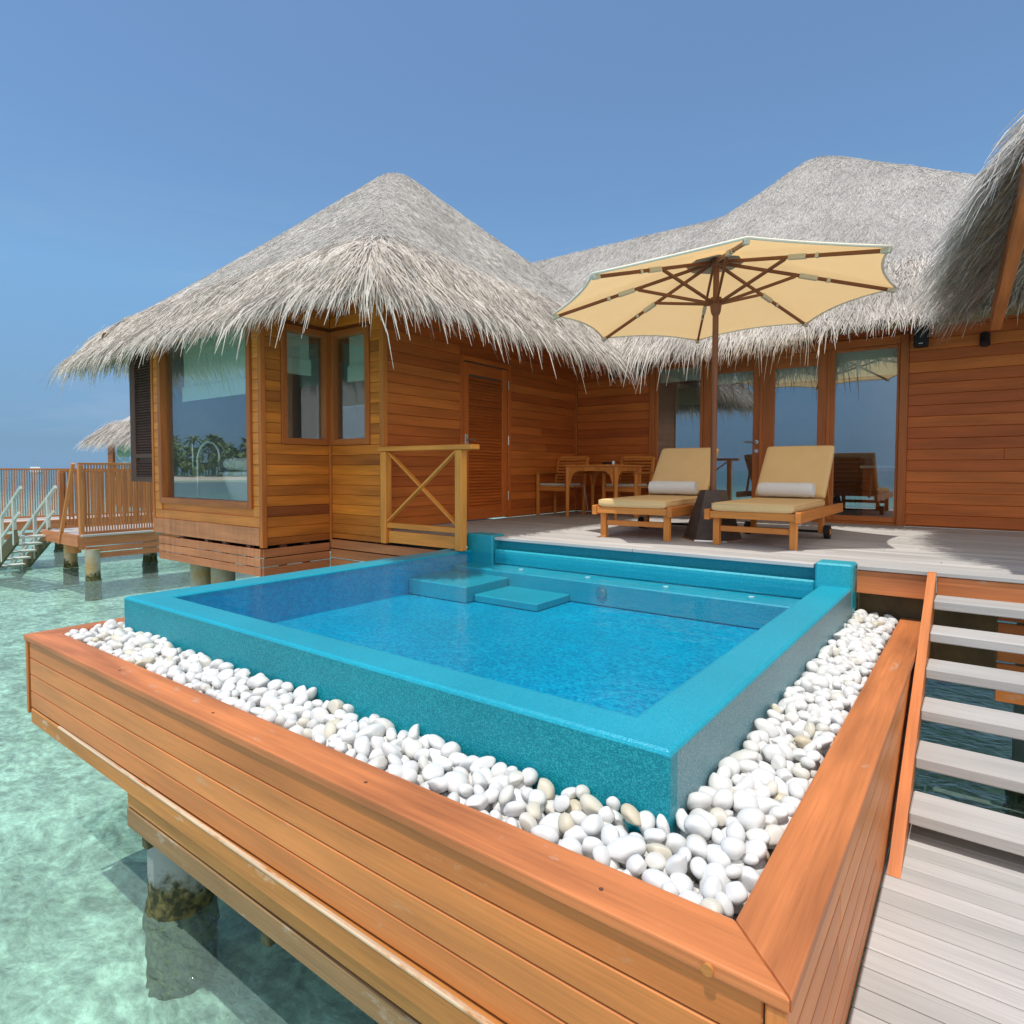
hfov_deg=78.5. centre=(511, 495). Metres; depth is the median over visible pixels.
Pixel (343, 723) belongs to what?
pebble
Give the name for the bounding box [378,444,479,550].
handrail
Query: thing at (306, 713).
pebble
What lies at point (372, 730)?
pebble
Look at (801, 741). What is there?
pebble
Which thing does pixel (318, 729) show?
pebble
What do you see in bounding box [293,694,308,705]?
pebble
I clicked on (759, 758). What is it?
pebble
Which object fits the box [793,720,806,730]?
pebble
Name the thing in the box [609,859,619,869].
pebble
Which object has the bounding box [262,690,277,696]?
pebble
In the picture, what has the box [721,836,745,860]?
pebble
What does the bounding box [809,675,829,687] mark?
pebble
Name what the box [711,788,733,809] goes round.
pebble
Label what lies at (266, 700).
pebble
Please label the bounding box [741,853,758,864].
pebble
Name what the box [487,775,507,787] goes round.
pebble
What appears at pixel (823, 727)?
pebble
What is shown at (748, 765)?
pebble
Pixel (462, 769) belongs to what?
pebble
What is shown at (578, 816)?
pebble
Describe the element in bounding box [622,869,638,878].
pebble
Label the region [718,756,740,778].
pebble
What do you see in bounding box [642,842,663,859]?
pebble
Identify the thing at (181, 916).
concrete pile
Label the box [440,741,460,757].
pebble
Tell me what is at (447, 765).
pebble
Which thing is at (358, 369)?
window
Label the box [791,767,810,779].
pebble
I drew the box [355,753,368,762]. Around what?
pebble
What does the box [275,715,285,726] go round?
pebble
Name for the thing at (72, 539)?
neighbour deck
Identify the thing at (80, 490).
slatted screen
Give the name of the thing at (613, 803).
pebble
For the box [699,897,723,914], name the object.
pebble
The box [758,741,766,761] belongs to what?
pebble
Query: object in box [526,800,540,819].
pebble
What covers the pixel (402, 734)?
pebble
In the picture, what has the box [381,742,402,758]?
pebble
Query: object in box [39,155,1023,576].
overwater villa
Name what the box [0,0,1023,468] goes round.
sky
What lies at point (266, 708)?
pebble
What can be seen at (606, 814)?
pebble
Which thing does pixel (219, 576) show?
concrete pile
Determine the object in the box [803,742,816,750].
pebble
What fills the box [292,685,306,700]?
pebble
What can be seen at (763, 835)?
pebble
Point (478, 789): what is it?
pebble
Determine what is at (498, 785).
pebble
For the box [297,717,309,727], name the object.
pebble
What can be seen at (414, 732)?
pebble
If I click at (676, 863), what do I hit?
pebble
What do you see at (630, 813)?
pebble
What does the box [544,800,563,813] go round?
pebble
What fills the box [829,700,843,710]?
pebble
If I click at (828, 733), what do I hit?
pebble
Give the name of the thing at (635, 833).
pebble
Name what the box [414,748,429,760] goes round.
pebble
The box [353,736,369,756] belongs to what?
pebble
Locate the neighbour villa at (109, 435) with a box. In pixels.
[74,416,145,506]
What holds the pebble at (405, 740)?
on the pebble fill
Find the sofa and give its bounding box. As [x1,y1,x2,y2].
[833,457,864,511]
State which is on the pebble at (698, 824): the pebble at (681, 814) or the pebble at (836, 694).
the pebble at (681, 814)
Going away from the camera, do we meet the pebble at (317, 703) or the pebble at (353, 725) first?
the pebble at (353, 725)
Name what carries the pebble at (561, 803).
on the pebble fill
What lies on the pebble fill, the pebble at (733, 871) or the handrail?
the pebble at (733, 871)
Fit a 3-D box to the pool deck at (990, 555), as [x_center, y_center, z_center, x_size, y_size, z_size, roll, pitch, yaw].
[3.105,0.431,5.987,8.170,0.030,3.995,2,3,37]
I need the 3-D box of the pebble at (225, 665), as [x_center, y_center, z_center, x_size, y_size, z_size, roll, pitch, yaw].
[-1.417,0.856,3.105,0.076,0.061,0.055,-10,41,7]
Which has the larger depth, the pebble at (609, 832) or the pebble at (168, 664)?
the pebble at (168, 664)
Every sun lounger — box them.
[592,448,718,541]
[704,445,842,549]
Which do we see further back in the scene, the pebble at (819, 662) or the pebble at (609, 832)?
the pebble at (819, 662)
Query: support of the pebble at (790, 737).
on the pebble fill
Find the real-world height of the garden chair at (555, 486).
0.860 m
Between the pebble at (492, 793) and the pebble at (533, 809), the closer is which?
the pebble at (533, 809)
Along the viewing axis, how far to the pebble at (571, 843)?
1.69 m
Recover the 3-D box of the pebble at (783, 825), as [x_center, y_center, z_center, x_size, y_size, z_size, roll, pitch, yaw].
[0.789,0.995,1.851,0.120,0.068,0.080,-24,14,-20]
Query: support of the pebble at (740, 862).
on the pebble fill
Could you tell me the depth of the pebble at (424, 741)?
2.27 m
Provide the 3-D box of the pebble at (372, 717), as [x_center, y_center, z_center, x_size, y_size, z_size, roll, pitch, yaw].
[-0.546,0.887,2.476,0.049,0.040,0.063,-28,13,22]
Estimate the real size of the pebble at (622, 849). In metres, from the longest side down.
0.114 x 0.076 x 0.064 m
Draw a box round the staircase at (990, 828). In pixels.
[887,572,1023,878]
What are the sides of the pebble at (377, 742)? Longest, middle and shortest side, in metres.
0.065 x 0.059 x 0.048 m
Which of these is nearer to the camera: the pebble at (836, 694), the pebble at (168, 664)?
the pebble at (836, 694)
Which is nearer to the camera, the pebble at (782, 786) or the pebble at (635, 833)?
the pebble at (635, 833)
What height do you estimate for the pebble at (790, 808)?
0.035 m
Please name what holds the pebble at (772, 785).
on the pebble fill
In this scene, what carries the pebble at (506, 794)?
on the pebble fill
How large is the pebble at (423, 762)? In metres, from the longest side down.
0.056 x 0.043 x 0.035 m
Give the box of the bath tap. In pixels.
[191,439,221,497]
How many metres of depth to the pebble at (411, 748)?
2.23 m
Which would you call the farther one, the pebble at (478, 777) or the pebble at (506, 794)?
the pebble at (478, 777)
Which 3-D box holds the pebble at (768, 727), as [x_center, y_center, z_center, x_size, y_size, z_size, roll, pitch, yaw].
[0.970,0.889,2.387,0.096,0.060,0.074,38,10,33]
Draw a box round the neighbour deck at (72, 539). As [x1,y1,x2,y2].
[42,463,190,557]
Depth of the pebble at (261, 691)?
2.79 m
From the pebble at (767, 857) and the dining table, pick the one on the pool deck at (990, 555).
the dining table
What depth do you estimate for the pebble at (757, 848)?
1.64 m
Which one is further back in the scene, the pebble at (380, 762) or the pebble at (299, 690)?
the pebble at (299, 690)
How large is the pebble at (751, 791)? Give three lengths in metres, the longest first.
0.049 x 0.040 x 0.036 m
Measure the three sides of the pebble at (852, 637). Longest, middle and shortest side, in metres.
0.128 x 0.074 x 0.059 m
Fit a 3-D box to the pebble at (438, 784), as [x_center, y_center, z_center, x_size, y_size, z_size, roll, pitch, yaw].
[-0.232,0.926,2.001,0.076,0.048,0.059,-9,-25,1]
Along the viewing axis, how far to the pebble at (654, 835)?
1.70 m
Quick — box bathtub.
[220,472,246,500]
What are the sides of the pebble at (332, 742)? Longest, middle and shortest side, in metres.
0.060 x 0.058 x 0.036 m
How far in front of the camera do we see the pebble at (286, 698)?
2.68 m
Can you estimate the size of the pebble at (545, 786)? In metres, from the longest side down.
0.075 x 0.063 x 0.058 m
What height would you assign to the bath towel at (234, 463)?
0.150 m
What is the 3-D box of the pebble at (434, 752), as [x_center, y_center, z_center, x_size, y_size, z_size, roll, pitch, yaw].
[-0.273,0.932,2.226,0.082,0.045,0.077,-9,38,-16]
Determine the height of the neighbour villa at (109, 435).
4.900 m
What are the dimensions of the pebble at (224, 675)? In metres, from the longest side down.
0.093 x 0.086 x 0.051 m
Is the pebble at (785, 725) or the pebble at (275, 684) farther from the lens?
the pebble at (275, 684)
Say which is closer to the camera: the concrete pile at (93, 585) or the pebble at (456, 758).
the pebble at (456, 758)
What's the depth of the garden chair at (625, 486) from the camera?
8.91 m
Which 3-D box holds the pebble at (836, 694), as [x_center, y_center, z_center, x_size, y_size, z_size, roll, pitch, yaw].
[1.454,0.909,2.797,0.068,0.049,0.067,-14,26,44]
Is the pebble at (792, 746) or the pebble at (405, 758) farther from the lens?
the pebble at (792, 746)
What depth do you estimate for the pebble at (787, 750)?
2.22 m
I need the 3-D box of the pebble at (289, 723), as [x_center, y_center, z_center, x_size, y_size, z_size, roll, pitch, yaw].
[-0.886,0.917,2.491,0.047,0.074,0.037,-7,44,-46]
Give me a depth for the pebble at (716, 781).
1.96 m
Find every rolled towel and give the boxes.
[648,481,697,494]
[758,482,814,497]
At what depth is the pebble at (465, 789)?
1.96 m
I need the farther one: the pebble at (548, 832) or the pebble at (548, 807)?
the pebble at (548, 807)
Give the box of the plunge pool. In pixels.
[124,532,856,841]
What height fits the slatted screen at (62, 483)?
1.592 m
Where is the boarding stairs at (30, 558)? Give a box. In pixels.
[0,485,56,579]
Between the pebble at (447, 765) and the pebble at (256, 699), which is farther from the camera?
the pebble at (256, 699)
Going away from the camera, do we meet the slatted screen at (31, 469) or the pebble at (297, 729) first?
the pebble at (297, 729)
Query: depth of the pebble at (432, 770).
2.08 m
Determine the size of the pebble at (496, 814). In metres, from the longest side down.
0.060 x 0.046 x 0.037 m
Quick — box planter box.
[24,617,920,1023]
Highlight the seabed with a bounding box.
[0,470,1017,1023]
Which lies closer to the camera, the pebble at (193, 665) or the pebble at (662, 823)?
the pebble at (662, 823)
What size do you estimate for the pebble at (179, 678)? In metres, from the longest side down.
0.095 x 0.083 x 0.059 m
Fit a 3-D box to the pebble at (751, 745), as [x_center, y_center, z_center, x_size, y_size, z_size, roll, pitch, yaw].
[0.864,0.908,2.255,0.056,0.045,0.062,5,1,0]
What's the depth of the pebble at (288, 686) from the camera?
2.80 m
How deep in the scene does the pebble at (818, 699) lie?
2.71 m
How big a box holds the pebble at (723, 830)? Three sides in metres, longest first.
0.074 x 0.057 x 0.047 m
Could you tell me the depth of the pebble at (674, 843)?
1.69 m
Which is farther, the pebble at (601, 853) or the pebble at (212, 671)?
the pebble at (212, 671)
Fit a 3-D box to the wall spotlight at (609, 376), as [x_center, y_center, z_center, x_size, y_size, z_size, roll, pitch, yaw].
[1.525,-1.851,9.480,0.100,0.166,0.159,2,3,37]
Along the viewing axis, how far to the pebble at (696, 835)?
1.68 m
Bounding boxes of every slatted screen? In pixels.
[0,468,152,518]
[58,470,150,527]
[77,463,152,549]
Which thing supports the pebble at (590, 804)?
on the pebble
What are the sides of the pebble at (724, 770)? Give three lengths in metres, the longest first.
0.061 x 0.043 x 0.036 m
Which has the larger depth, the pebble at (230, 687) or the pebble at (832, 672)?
the pebble at (832, 672)
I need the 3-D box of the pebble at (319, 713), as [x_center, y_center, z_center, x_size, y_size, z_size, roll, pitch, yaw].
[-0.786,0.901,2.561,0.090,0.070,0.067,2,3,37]
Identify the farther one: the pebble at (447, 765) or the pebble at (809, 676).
the pebble at (809, 676)
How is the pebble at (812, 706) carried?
on the pebble fill
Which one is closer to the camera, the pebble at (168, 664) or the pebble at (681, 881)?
the pebble at (681, 881)
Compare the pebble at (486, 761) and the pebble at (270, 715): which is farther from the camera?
the pebble at (270, 715)
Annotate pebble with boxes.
[163,660,175,668]
[173,673,186,684]
[187,662,202,671]
[202,668,219,675]
[217,669,233,682]
[218,662,233,671]
[221,683,235,692]
[221,697,237,705]
[224,676,242,684]
[235,684,248,693]
[240,700,255,713]
[246,675,269,689]
[247,696,261,705]
[252,687,268,695]
[260,695,277,707]
[261,708,277,723]
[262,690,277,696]
[263,706,273,712]
[267,679,283,690]
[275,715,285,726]
[277,710,291,717]
[279,693,292,705]
[281,682,293,691]
[283,704,294,710]
[283,718,295,728]
[285,714,296,721]
[288,725,303,734]
[290,706,305,719]
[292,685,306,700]
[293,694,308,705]
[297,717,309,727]
[301,710,310,718]
[305,687,317,700]
[310,707,328,723]
[312,699,322,708]
[312,724,324,739]
[322,700,329,711]
[323,714,335,722]
[324,722,336,738]
[325,719,340,733]
[327,699,343,714]
[328,738,342,748]
[334,742,347,752]
[336,718,352,730]
[337,729,345,733]
[340,730,356,746]
[342,713,357,720]
[344,743,352,753]
[346,721,358,732]
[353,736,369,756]
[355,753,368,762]
[356,723,385,741]
[358,720,368,731]
[368,714,379,724]
[368,748,384,760]
[368,755,387,769]
[371,736,384,749]
[373,718,394,734]
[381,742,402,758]
[387,763,402,776]
[388,754,402,764]
[390,738,403,746]
[396,730,407,738]
[400,768,417,783]
[401,736,420,755]
[401,755,409,763]
[402,760,418,772]
[404,741,422,758]
[407,724,419,738]
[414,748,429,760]
[418,734,431,748]
[418,755,428,769]
[420,780,440,793]
[422,762,443,780]
[427,734,444,749]
[428,747,441,761]
[428,777,448,792]
[432,756,448,762]
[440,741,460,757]
[441,760,452,770]
[444,771,468,795]
[447,792,459,802]
[448,752,466,766]
[453,766,468,778]
[458,783,473,796]
[459,755,478,772]
[465,793,488,809]
[470,765,480,773]
[472,756,495,768]
[472,771,487,789]
[473,785,484,793]
[480,767,493,783]
[484,787,499,803]
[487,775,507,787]
[489,781,502,791]
[489,810,501,820]
[491,762,506,776]
[499,785,513,805]
[503,801,525,816]
[505,766,517,775]
[505,817,518,827]
[507,770,523,787]
[510,788,527,805]
[519,812,537,832]
[521,787,532,800]
[522,767,537,785]
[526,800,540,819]
[528,789,546,805]
[530,824,558,843]
[537,778,554,800]
[538,813,563,836]
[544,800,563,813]
[553,795,569,811]
[558,812,574,832]
[558,836,582,854]
[561,787,576,798]
[563,825,589,844]
[570,810,587,825]
[575,784,589,798]
[580,793,602,814]
[581,814,603,835]
[581,836,603,859]
[592,845,610,865]
[593,822,607,839]
[598,806,614,822]
[601,823,619,845]
[606,796,620,810]
[606,835,645,864]
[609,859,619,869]
[615,826,628,836]
[621,803,640,825]
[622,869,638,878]
[626,854,646,875]
[629,832,642,838]
[638,810,655,835]
[641,868,671,887]
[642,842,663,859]
[644,828,665,843]
[645,852,665,869]
[646,843,672,860]
[656,814,669,834]
[661,881,678,895]
[664,833,685,854]
[665,853,686,876]
[670,873,693,893]
[676,808,689,834]
[677,847,691,863]
[678,889,701,904]
[684,813,711,840]
[686,834,706,843]
[686,835,707,859]
[687,792,712,810]
[687,856,693,873]
[689,808,717,829]
[690,856,706,878]
[698,786,716,797]
[699,862,730,895]
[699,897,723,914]
[702,875,722,898]
[706,844,730,867]
[708,772,732,789]
[710,807,727,826]
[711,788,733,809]
[711,828,723,844]
[715,891,733,918]
[717,765,730,777]
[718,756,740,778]
[721,827,726,837]
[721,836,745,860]
[722,810,733,826]
[725,816,737,826]
[725,864,742,878]
[725,881,747,904]
[726,821,745,841]
[730,750,758,761]
[731,774,743,785]
[731,859,743,878]
[732,789,758,812]
[736,776,754,789]
[736,807,765,831]
[737,866,759,892]
[738,759,759,772]
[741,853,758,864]
[743,740,759,752]
[745,788,756,796]
[745,828,769,844]
[745,839,766,864]
[746,772,763,790]
[747,730,768,743]
[748,731,760,743]
[751,768,774,784]
[754,718,779,737]
[755,785,770,797]
[756,754,762,760]
[756,761,773,768]
[756,796,780,814]
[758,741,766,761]
[760,766,775,775]
[761,744,785,762]
[763,824,783,848]
[763,850,769,862]
[764,815,777,826]
[766,780,777,795]
[767,718,780,726]
[768,806,787,823]
[771,736,789,745]
[771,753,786,770]
[775,776,790,795]
[776,726,785,735]
[776,770,792,781]
[777,742,793,760]
[778,816,791,830]
[780,796,800,808]
[780,802,795,816]
[781,721,792,734]
[783,734,793,742]
[785,777,808,791]
[786,760,795,774]
[788,781,804,799]
[790,742,796,750]
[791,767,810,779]
[792,693,805,701]
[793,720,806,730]
[793,731,810,738]
[793,748,807,761]
[794,734,811,748]
[795,699,807,710]
[800,756,815,768]
[802,672,817,680]
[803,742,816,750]
[806,703,817,710]
[806,750,820,762]
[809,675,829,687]
[812,735,833,748]
[812,741,821,750]
[813,659,827,666]
[813,690,830,700]
[814,696,825,704]
[815,723,830,731]
[817,731,835,740]
[818,716,830,725]
[825,668,840,676]
[829,692,844,700]
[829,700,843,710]
[844,700,854,711]
[845,636,859,640]
[849,673,860,683]
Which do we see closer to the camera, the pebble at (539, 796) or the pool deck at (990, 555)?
the pebble at (539, 796)
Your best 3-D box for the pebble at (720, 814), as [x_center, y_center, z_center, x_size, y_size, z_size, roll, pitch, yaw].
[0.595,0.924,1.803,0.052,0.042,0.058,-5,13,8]
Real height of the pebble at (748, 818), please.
0.080 m
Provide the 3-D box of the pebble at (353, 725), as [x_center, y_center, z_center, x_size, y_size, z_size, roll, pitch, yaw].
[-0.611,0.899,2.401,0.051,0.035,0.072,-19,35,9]
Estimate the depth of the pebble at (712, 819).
1.78 m
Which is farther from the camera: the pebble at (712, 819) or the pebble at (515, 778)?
the pebble at (515, 778)
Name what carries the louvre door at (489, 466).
in the overwater villa at (309, 367)
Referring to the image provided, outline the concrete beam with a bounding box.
[855,592,997,667]
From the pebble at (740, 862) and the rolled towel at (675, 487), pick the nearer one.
the pebble at (740, 862)
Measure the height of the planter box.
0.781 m
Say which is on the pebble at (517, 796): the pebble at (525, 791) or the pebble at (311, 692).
the pebble at (525, 791)
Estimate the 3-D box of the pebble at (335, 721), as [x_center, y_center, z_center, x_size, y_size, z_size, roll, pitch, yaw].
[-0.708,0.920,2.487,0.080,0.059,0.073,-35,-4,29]
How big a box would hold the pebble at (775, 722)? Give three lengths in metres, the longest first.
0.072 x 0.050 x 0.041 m
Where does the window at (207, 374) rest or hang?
in the overwater villa at (309, 367)
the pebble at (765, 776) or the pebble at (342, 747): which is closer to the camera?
the pebble at (765, 776)
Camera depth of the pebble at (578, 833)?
1.73 m
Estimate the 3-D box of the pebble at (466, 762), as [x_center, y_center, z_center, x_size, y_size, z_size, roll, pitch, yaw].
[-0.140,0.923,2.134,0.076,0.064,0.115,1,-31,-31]
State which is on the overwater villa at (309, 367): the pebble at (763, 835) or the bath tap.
the bath tap
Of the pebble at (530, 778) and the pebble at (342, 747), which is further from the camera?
the pebble at (342, 747)
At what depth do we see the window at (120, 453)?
21.23 m
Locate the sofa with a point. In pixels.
(847, 483)
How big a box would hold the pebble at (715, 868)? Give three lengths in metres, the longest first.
0.105 x 0.082 x 0.067 m
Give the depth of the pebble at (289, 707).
2.64 m
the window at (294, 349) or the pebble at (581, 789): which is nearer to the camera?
the pebble at (581, 789)
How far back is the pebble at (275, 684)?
2.84 m
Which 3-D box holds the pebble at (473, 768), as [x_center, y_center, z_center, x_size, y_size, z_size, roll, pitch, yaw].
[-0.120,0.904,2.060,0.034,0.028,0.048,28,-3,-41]
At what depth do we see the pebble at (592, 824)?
1.75 m
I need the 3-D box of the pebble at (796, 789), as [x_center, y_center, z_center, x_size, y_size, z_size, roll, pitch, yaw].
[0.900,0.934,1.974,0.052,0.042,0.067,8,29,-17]
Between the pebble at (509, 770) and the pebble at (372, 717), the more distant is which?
the pebble at (372, 717)
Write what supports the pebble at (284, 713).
on the pebble fill
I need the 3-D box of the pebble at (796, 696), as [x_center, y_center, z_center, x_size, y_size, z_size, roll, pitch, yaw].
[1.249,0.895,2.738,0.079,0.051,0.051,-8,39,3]
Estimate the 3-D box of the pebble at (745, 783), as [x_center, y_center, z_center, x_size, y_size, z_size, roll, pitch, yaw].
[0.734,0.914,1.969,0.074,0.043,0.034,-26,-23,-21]
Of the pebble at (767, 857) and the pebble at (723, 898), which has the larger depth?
the pebble at (767, 857)
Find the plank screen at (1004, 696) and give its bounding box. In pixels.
[995,617,1023,705]
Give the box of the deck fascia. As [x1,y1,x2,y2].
[856,570,1023,603]
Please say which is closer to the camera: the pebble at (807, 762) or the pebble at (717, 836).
the pebble at (717, 836)
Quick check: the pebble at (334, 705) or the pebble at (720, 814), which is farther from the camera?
the pebble at (334, 705)
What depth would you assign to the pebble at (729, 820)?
1.77 m
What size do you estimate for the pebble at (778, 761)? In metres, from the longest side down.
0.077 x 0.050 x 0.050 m
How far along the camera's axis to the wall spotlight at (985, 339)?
6.76 m
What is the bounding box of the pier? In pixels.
[4,511,148,539]
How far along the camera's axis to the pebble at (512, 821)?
1.79 m
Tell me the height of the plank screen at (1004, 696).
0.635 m
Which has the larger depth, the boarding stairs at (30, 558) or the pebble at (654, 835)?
the boarding stairs at (30, 558)
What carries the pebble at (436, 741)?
on the pebble at (434, 752)
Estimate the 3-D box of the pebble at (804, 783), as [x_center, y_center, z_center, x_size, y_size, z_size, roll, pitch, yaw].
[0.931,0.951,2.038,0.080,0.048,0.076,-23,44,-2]
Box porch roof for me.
[901,109,1023,342]
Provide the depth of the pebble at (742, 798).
1.86 m
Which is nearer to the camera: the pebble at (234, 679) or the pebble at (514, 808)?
the pebble at (514, 808)
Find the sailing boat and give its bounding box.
[30,455,42,473]
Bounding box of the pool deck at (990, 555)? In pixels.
[392,511,1023,583]
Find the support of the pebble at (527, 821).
on the pebble fill
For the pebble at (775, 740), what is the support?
on the pebble fill
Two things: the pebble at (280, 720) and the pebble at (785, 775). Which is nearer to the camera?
the pebble at (785, 775)
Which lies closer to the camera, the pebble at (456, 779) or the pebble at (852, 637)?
the pebble at (456, 779)
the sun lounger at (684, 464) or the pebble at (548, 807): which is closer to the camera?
the pebble at (548, 807)
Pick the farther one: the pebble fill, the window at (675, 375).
the window at (675, 375)
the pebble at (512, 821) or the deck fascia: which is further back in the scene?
the deck fascia
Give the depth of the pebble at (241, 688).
2.84 m
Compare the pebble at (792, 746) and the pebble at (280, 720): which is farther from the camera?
the pebble at (280, 720)
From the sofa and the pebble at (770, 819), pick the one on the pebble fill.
the pebble at (770, 819)
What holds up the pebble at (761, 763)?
on the pebble fill
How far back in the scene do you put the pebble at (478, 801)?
1.88 m
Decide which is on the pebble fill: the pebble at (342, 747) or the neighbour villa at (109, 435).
the pebble at (342, 747)
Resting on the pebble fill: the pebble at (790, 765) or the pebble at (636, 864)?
the pebble at (790, 765)
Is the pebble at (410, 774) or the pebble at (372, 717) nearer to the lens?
the pebble at (410, 774)
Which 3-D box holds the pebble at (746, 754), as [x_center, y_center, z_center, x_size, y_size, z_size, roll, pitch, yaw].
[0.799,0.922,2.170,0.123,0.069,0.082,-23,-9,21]
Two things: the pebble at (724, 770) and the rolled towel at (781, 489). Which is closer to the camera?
the pebble at (724, 770)
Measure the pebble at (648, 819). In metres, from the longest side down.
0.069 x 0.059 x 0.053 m
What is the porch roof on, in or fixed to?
attached to the overwater villa at (309, 367)
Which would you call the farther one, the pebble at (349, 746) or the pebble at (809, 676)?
the pebble at (809, 676)
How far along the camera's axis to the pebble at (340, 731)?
2.40 m
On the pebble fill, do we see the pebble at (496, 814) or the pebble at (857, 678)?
the pebble at (857, 678)
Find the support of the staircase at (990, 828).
on the walkway
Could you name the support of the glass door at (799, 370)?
in the overwater villa at (309, 367)
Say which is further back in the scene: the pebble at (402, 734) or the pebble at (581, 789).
the pebble at (402, 734)
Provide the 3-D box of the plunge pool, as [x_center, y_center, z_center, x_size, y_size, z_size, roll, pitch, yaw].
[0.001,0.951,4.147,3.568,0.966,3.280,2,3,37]
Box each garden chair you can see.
[535,456,589,515]
[601,456,655,517]
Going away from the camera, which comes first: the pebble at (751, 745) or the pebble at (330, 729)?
the pebble at (751, 745)
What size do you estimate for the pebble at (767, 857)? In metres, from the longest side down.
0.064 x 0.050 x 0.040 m
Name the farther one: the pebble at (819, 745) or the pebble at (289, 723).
the pebble at (289, 723)
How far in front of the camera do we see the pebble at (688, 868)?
1.63 m
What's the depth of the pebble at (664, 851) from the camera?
1.64 m
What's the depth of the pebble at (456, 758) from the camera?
2.15 m
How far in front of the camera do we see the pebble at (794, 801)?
1.91 m
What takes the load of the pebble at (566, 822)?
on the pebble fill
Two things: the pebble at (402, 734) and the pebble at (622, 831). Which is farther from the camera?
the pebble at (402, 734)
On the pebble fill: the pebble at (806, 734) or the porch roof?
the pebble at (806, 734)
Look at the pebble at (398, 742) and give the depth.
2.30 m
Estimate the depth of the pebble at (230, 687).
2.85 m
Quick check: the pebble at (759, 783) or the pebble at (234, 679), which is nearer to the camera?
the pebble at (759, 783)
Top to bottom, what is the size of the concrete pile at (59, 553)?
1.540 m
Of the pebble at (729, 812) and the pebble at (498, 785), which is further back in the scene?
the pebble at (498, 785)
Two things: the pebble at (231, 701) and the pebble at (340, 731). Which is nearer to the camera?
the pebble at (340, 731)
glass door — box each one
[703,358,760,497]
[762,351,827,464]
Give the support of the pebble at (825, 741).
on the pebble fill
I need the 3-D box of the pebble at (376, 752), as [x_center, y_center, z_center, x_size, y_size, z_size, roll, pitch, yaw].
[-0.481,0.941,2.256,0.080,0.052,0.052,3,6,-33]
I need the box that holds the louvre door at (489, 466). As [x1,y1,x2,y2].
[459,354,510,519]
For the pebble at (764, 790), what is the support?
on the pebble fill
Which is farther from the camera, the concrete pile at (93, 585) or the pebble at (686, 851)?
the concrete pile at (93, 585)
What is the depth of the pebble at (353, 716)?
2.49 m
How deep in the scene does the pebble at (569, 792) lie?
1.91 m
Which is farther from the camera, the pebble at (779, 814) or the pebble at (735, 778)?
the pebble at (735, 778)
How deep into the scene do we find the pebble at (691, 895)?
1.49 m
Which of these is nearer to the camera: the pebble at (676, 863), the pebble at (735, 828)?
the pebble at (676, 863)
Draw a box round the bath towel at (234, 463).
[223,458,246,469]
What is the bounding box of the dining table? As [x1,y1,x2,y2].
[563,464,643,519]
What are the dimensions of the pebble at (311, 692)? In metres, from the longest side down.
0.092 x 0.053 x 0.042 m
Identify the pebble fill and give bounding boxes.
[65,609,897,913]
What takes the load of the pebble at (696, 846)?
on the pebble at (688, 868)
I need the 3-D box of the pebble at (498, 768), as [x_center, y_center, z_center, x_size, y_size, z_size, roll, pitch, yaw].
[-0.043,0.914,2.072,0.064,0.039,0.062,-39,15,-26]
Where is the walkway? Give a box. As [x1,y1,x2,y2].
[848,823,1023,1023]
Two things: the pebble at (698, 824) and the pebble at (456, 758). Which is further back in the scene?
the pebble at (456, 758)
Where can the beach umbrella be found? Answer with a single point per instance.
(713, 291)
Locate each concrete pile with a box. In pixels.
[54,543,63,563]
[63,544,78,584]
[84,548,101,600]
[142,541,158,578]
[142,847,219,1000]
[190,556,210,586]
[211,559,235,583]
[1002,623,1023,818]
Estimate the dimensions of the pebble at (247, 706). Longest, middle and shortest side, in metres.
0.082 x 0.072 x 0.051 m
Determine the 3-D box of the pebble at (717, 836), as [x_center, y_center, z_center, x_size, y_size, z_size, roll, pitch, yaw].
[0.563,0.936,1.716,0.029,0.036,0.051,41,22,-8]
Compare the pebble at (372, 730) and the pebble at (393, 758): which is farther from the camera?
the pebble at (372, 730)
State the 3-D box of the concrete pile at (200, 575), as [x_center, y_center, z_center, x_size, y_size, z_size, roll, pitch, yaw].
[-4.036,1.688,8.158,0.313,1.850,0.311,2,3,37]
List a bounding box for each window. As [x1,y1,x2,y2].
[112,441,130,477]
[156,318,254,508]
[279,322,329,445]
[329,325,370,445]
[654,364,703,471]
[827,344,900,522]
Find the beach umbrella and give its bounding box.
[551,236,896,542]
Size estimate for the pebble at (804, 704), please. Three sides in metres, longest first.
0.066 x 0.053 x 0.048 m
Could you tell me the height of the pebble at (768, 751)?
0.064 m
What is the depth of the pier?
16.69 m
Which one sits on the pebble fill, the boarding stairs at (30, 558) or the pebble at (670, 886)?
the pebble at (670, 886)
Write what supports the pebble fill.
on the planter box
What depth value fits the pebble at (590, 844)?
1.68 m
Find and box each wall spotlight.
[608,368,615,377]
[979,331,990,346]
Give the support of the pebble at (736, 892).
on the planter box
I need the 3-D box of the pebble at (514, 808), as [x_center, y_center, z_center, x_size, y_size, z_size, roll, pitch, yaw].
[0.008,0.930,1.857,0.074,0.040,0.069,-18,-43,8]
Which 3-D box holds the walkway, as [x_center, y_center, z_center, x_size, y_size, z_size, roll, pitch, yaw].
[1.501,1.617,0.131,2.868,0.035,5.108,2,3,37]
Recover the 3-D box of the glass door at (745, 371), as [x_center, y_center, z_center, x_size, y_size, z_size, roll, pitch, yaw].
[2.991,-0.775,8.540,0.781,2.101,0.183,2,3,37]
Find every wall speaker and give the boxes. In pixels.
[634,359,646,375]
[913,326,928,347]
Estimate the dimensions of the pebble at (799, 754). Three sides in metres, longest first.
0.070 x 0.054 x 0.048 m

